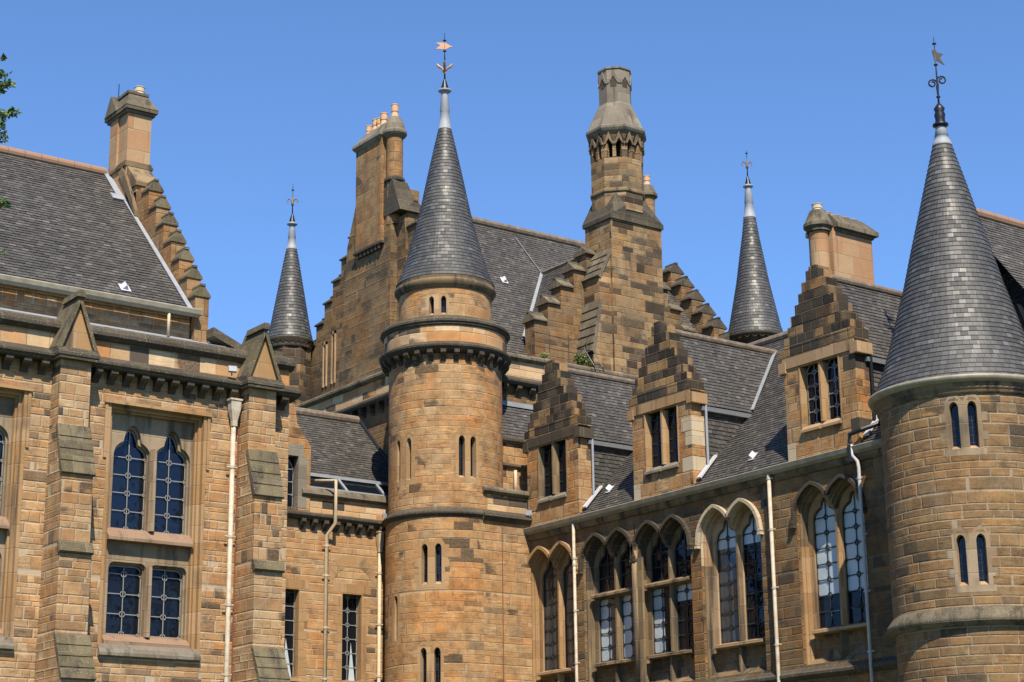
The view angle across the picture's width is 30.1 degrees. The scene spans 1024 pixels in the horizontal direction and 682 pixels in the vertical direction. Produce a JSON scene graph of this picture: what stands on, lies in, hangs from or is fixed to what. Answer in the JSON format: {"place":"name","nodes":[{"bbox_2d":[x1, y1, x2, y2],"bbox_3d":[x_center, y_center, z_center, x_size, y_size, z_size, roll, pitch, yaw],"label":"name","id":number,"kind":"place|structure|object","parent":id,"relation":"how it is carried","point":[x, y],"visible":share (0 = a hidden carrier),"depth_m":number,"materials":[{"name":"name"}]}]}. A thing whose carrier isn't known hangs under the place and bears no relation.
{"place":"outdoors","nodes":[
{"label":"outdoors","id":0,"kind":"place"},
{"bbox_2d":[0,84,301,681],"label":"hall building","id":1,"kind":"structure","parent":0,"point":[114,362],"depth_m":40.13,"materials":[{"name":"stone"}]},
{"bbox_2d":[0,384,33,650],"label":"window","id":2,"kind":"structure","parent":1,"relation":"in","point":[14,409],"depth_m":38.18,"materials":[{"name":"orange stone"}]},
{"bbox_2d":[97,399,211,661],"bbox_3d":[-7.553,3.998,39.757,2.460,5.302,0.604,11,-19,-35],"label":"window","id":3,"kind":"structure","parent":1,"relation":"in","point":[151,565],"depth_m":39.95,"materials":[{"name":"blue stone"}]},
{"bbox_2d":[228,366,236,375],"bbox_3d":[-6.056,0.640,41.304,0.180,0.205,0.139,5,-17,-19],"label":"floodlight","id":4,"kind":"object","parent":1,"relation":"attached to","point":[232,369],"visible":1,"depth_m":41.27,"materials":[{"name":"white metal"}]},
{"bbox_2d":[115,403,387,681],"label":"link building","id":5,"kind":"structure","parent":0,"point":[335,594],"depth_m":53.84,"materials":[{"name":"stone"}]},
{"bbox_2d":[284,578,308,680],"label":"window","id":6,"kind":"structure","parent":5,"relation":"in","point":[294,639],"depth_m":52.63,"materials":[{"name":"beige stone"}]},
{"bbox_2d":[333,583,370,681],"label":"window","id":7,"kind":"structure","parent":5,"relation":"in","point":[350,622],"depth_m":53.66,"materials":[{"name":"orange stone"}]},
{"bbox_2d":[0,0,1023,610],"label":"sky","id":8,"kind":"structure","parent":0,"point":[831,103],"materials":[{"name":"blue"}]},
{"label":"ground","id":9,"kind":"structure","parent":0,"visible":0},
{"bbox_2d":[0,53,21,257],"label":"tree","id":10,"kind":"object","parent":9,"relation":"on","point":[11,110],"visible":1,"depth_m":26.58,"materials":[{"name":"green plant"}]},
{"bbox_2d":[379,33,532,681],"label":"round tower","id":11,"kind":"structure","parent":9,"relation":"on","point":[458,602],"depth_m":53.63,"materials":[{"name":"stone"}]},
{"bbox_2d":[395,596,396,640],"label":"slit window","id":12,"kind":"structure","parent":11,"relation":"in","point":[395,596],"depth_m":52.79,"materials":[{"name":"stone"}]},
{"bbox_2d":[397,440,399,481],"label":"slit window","id":13,"kind":"structure","parent":11,"relation":"in","point":[398,453],"depth_m":54.04,"materials":[{"name":"stone"}]},
{"bbox_2d":[406,438,410,479],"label":"slit window","id":14,"kind":"structure","parent":11,"relation":"in","point":[408,444],"depth_m":53.78,"materials":[{"name":"stone"}]},
{"bbox_2d":[420,648,426,681],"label":"slit window","id":15,"kind":"structure","parent":11,"relation":"in","point":[423,654],"depth_m":51.93,"materials":[{"name":"stone"}]},
{"bbox_2d":[422,544,427,584],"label":"slit window","id":16,"kind":"structure","parent":11,"relation":"in","point":[424,547],"depth_m":52.70,"materials":[{"name":"glass"}]},
{"bbox_2d":[429,296,433,314],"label":"slit window","id":17,"kind":"structure","parent":11,"relation":"in","point":[431,300],"depth_m":55.05,"materials":[{"name":"stone"}]},
{"bbox_2d":[434,647,440,681],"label":"slit window","id":18,"kind":"structure","parent":11,"relation":"in","point":[437,653],"depth_m":51.88,"materials":[{"name":"glass"}]},
{"bbox_2d":[435,543,441,583],"bbox_3d":[-2.014,6.141,52.591,0.180,1.170,0.279,-2,-16,5],"label":"slit window","id":19,"kind":"structure","parent":11,"relation":"in","point":[438,549],"depth_m":52.63,"materials":[{"name":"glass"}]},
{"bbox_2d":[441,296,445,313],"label":"slit window","id":20,"kind":"structure","parent":11,"relation":"in","point":[443,299],"depth_m":55.02,"materials":[{"name":"glass"}]},
{"bbox_2d":[459,435,464,477],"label":"slit window","id":21,"kind":"structure","parent":11,"relation":"in","point":[461,439],"depth_m":53.59,"materials":[{"name":"glass"}]},
{"bbox_2d":[470,436,475,478],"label":"slit window","id":22,"kind":"structure","parent":11,"relation":"in","point":[472,441],"depth_m":53.72,"materials":[{"name":"stone"}]},
{"bbox_2d":[525,510,531,516],"bbox_3d":[0.466,4.879,53.997,0.180,0.166,0.126,1,-16,-5],"label":"floodlight","id":23,"kind":"object","parent":11,"relation":"on","point":[528,512],"visible":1,"depth_m":53.95,"materials":[{"name":"white metal"}]},
{"bbox_2d":[295,66,756,657],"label":"block","id":24,"kind":"structure","parent":9,"relation":"on","point":[611,288],"depth_m":61.43,"materials":[{"name":"brown stone"}]},
{"bbox_2d":[268,189,313,404],"bbox_3d":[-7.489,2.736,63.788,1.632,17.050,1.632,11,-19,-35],"label":"stair turret","id":25,"kind":"object","parent":24,"relation":"on","point":[289,334],"visible":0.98,"depth_m":64.22,"materials":[{"name":"stone"}]},
{"bbox_2d":[324,346,324,382],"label":"loop window","id":26,"kind":"structure","parent":24,"relation":"in","point":[324,346],"depth_m":63.78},
{"bbox_2d":[332,334,333,379],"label":"loop window","id":27,"kind":"structure","parent":24,"relation":"in","point":[333,334],"depth_m":63.41,"materials":[{"name":"black glass"}]},
{"bbox_2d":[539,352,549,358],"bbox_3d":[0.980,0.504,58.261,0.342,0.339,0.335,11,-19,-35],"label":"weed plant","id":28,"kind":"object","parent":24,"relation":"on","point":[544,355],"visible":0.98,"depth_m":58.25,"materials":[{"name":"green plant"}]},
{"bbox_2d":[531,328,589,364],"bbox_3d":[1.533,0.198,58.813,2.366,1.210,0.028,11,-19,-35],"label":"guard rail","id":29,"kind":"object","parent":24,"relation":"on","point":[549,335],"visible":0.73,"depth_m":58.70,"materials":[{"name":"black metal"}]},
{"bbox_2d":[571,353,592,366],"bbox_3d":[2.238,0.645,59.124,0.859,0.507,0.580,11,-19,-35],"label":"weed plant","id":30,"kind":"object","parent":24,"relation":"on","point":[579,359],"visible":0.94,"depth_m":59.04,"materials":[{"name":"green plant"}]},
{"bbox_2d":[728,151,782,343],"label":"stair turret","id":31,"kind":"object","parent":24,"relation":"on","point":[754,315],"visible":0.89,"depth_m":65.63,"materials":[{"name":"stone"}]},
{"bbox_2d":[502,203,1023,681],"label":"wing building","id":32,"kind":"structure","parent":9,"relation":"on","point":[762,457],"depth_m":48.67,"materials":[{"name":"brown stone"}]},
{"bbox_2d":[527,538,578,681],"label":"window","id":33,"kind":"structure","parent":32,"relation":"in","point":[552,600],"depth_m":53.03,"materials":[{"name":"brown stone"}]},
{"bbox_2d":[578,349,604,373],"bbox_3d":[2.517,0.940,58.725,0.963,1.520,0.446,-6,-17,19],"label":"roof ladder","id":34,"kind":"object","parent":32,"relation":"attached to","point":[592,362],"visible":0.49,"depth_m":58.73,"materials":[{"name":"black metal"}]},
{"bbox_2d":[577,524,637,681],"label":"window","id":35,"kind":"structure","parent":32,"relation":"in","point":[607,594],"depth_m":51.08,"materials":[{"name":"brown stone"}]},
{"bbox_2d":[629,511,695,681],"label":"window","id":36,"kind":"structure","parent":32,"relation":"in","point":[672,660],"depth_m":49.23,"materials":[{"name":"brown stone"}]},
{"bbox_2d":[694,494,767,679],"bbox_3d":[5.525,6.114,46.963,0.520,4.363,2.410,11,-19,-35],"label":"window","id":37,"kind":"structure","parent":32,"relation":"in","point":[738,523],"depth_m":47.28,"materials":[{"name":"brown stone"}]},
{"bbox_2d":[790,470,873,666],"bbox_3d":[7.546,5.334,44.304,0.520,4.358,2.410,11,-19,-35],"label":"window","id":38,"kind":"structure","parent":32,"relation":"in","point":[829,533],"depth_m":44.65,"materials":[{"name":"brown stone"}]},
{"bbox_2d":[868,37,1023,681],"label":"round tower","id":39,"kind":"structure","parent":9,"relation":"on","point":[953,371],"depth_m":40.18,"materials":[{"name":"brown stone"}]},
{"bbox_2d":[949,402,960,449],"bbox_3d":[9.352,1.792,40.201,0.190,1.060,0.278,-6,-17,19],"label":"slit window","id":40,"kind":"structure","parent":39,"relation":"in","point":[953,408],"depth_m":40.25,"materials":[{"name":"glass"}]},
{"bbox_2d":[956,535,968,585],"bbox_3d":[9.331,4.531,39.446,0.190,1.100,0.276,-7,-17,21],"label":"slit window","id":41,"kind":"structure","parent":39,"relation":"in","point":[960,541],"depth_m":39.49,"materials":[{"name":"glass"}]},
{"bbox_2d":[967,401,979,447],"bbox_3d":[9.689,1.767,40.125,0.190,1.060,0.284,-3,-16,7],"label":"slit window","id":42,"kind":"structure","parent":39,"relation":"in","point":[971,407],"depth_m":40.16,"materials":[{"name":"glass"}]},
{"bbox_2d":[976,533,988,584],"bbox_3d":[9.694,4.501,39.356,0.190,1.100,0.284,-3,-16,8],"label":"slit window","id":43,"kind":"structure","parent":39,"relation":"in","point":[980,540],"depth_m":39.39,"materials":[{"name":"glass"}]}
]}

